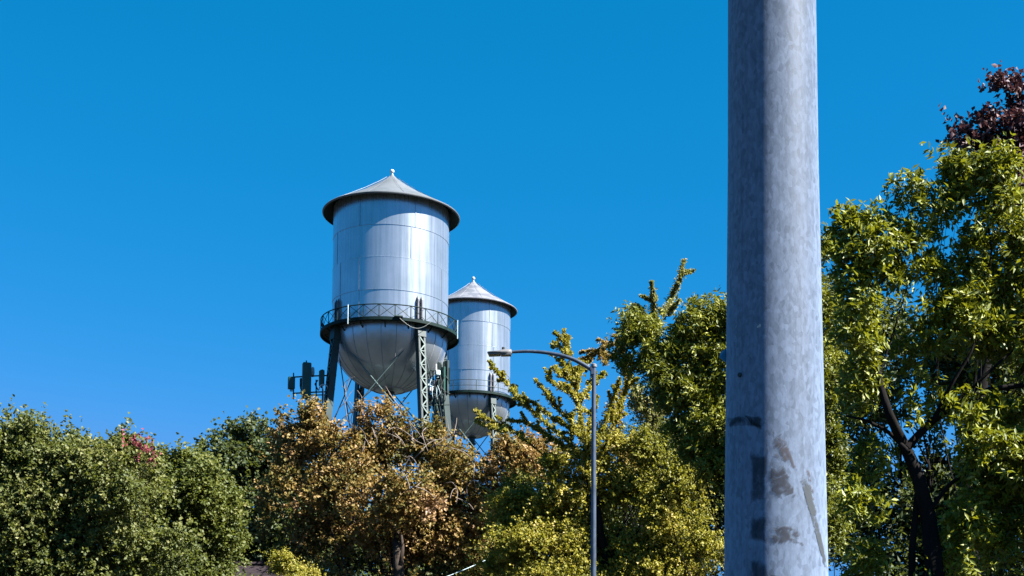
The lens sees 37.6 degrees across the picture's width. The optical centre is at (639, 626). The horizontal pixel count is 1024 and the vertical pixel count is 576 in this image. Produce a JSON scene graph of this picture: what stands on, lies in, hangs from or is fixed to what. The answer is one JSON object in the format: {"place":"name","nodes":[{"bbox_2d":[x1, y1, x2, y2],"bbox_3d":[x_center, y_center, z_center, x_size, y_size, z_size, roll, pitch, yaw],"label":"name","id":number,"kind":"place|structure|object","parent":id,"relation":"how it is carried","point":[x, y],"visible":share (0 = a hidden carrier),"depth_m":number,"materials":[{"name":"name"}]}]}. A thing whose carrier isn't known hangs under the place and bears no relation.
{"place":"outdoors","nodes":[
{"label":"outdoors","id":0,"kind":"place"},
{"bbox_2d":[0,0,1023,575],"label":"sky","id":1,"kind":"structure","parent":0,"point":[169,169],"materials":[{"name":"blue"}]},
{"label":"ground","id":2,"kind":"structure","parent":0,"visible":0},
{"bbox_2d":[0,394,212,575],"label":"broadleaf tree","id":3,"kind":"object","parent":2,"relation":"on","point":[68,503],"visible":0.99,"depth_m":31.70,"materials":[{"name":"green plant"}]},
{"bbox_2d":[121,428,160,533],"bbox_3d":[-10.894,0.072,32.836,0.814,8.335,3.895,1,-5,-12],"label":"red tree","id":4,"kind":"object","parent":2,"relation":"on","point":[139,444],"visible":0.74,"depth_m":31.51,"materials":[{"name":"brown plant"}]},
{"bbox_2d":[134,432,258,575],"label":"broadleaf tree","id":5,"kind":"object","parent":2,"relation":"on","point":[205,498],"visible":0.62,"depth_m":34.69,"materials":[{"name":"green plant"}]},
{"bbox_2d":[230,562,295,575],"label":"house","id":6,"kind":"structure","parent":2,"relation":"on","point":[257,568],"depth_m":39.92,"materials":[{"name":"grey"}]},
{"bbox_2d":[193,405,334,570],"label":"maple tree","id":7,"kind":"object","parent":2,"relation":"on","point":[234,448],"visible":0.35,"depth_m":47.76,"materials":[{"name":"green plant"}]},
{"bbox_2d":[258,546,326,575],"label":"shrub","id":8,"kind":"object","parent":2,"relation":"on","point":[285,556],"visible":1,"depth_m":36.10,"materials":[{"name":"green plant"}]},
{"bbox_2d":[318,169,459,563],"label":"water tower","id":9,"kind":"structure","parent":2,"relation":"on","point":[389,310],"depth_m":92.20,"materials":[{"name":"silver metal"}]},
{"bbox_2d":[288,360,327,402],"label":"antenna array","id":10,"kind":"object","parent":9,"relation":"attached to","point":[308,371],"visible":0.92,"depth_m":92.04,"materials":[{"name":"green metal"}]},
{"bbox_2d":[427,360,449,419],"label":"antenna array","id":11,"kind":"object","parent":9,"relation":"attached to","point":[442,382],"visible":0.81,"depth_m":93.08,"materials":[{"name":"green metal"}]},
{"bbox_2d":[273,483,536,575],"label":"evergreen tree","id":12,"kind":"object","parent":2,"relation":"on","point":[360,559],"visible":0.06,"depth_m":51.63,"materials":[{"name":"green plant"}]},
{"bbox_2d":[243,373,578,575],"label":"autumn tree","id":13,"kind":"object","parent":2,"relation":"on","point":[352,468],"visible":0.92,"depth_m":41.00,"materials":[{"name":"brown plant"}]},
{"bbox_2d":[422,277,516,564],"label":"water tower","id":14,"kind":"structure","parent":2,"relation":"on","point":[481,315],"depth_m":118.44,"materials":[{"name":"metal"}]},
{"bbox_2d":[487,347,596,575],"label":"street lamp","id":15,"kind":"object","parent":2,"relation":"on","point":[503,352],"visible":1,"depth_m":29.38,"materials":[{"name":"metal"}]},
{"bbox_2d":[461,328,723,575],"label":"ginkgo tree","id":16,"kind":"object","parent":2,"relation":"on","point":[523,544],"visible":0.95,"depth_m":34.15,"materials":[{"name":"green plant"}]},
{"bbox_2d":[577,334,638,531],"bbox_3d":[-0.882,-1.363,37.426,1.955,11.944,1.793,-3,-6,35],"label":"ginkgo tree","id":17,"kind":"object","parent":2,"relation":"on","point":[600,351],"visible":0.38,"depth_m":37.33,"materials":[{"name":"green plant"}]},
{"bbox_2d":[526,415,724,575],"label":"evergreen tree","id":18,"kind":"object","parent":2,"relation":"on","point":[719,498],"visible":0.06,"depth_m":44.55,"materials":[{"name":"green plant"}]},
{"bbox_2d":[624,258,695,533],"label":"ginkgo tree","id":19,"kind":"object","parent":2,"relation":"on","point":[637,403],"visible":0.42,"depth_m":41.61,"materials":[{"name":"green plant"}]},
{"bbox_2d":[604,222,855,575],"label":"laurel tree","id":20,"kind":"object","parent":2,"relation":"on","point":[692,392],"visible":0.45,"depth_m":18.12,"materials":[{"name":"green plant"}]},
{"bbox_2d":[719,0,828,575],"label":"steel pole","id":21,"kind":"object","parent":2,"relation":"on","point":[771,355],"visible":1,"depth_m":3.98,"materials":[{"name":"grey metal"}]},
{"bbox_2d":[820,131,1023,575],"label":"laurel tree","id":22,"kind":"object","parent":2,"relation":"on","point":[985,318],"visible":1,"depth_m":12.14,"materials":[{"name":"green plant"}]},
{"bbox_2d":[824,280,1023,575],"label":"evergreen tree","id":23,"kind":"object","parent":2,"relation":"on","point":[937,473],"visible":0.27,"depth_m":24.10,"materials":[{"name":"green plant"}]},
{"bbox_2d":[935,60,1023,575],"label":"purple tree","id":24,"kind":"object","parent":2,"relation":"on","point":[1011,118],"visible":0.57,"depth_m":21.49,"materials":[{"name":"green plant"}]}
]}

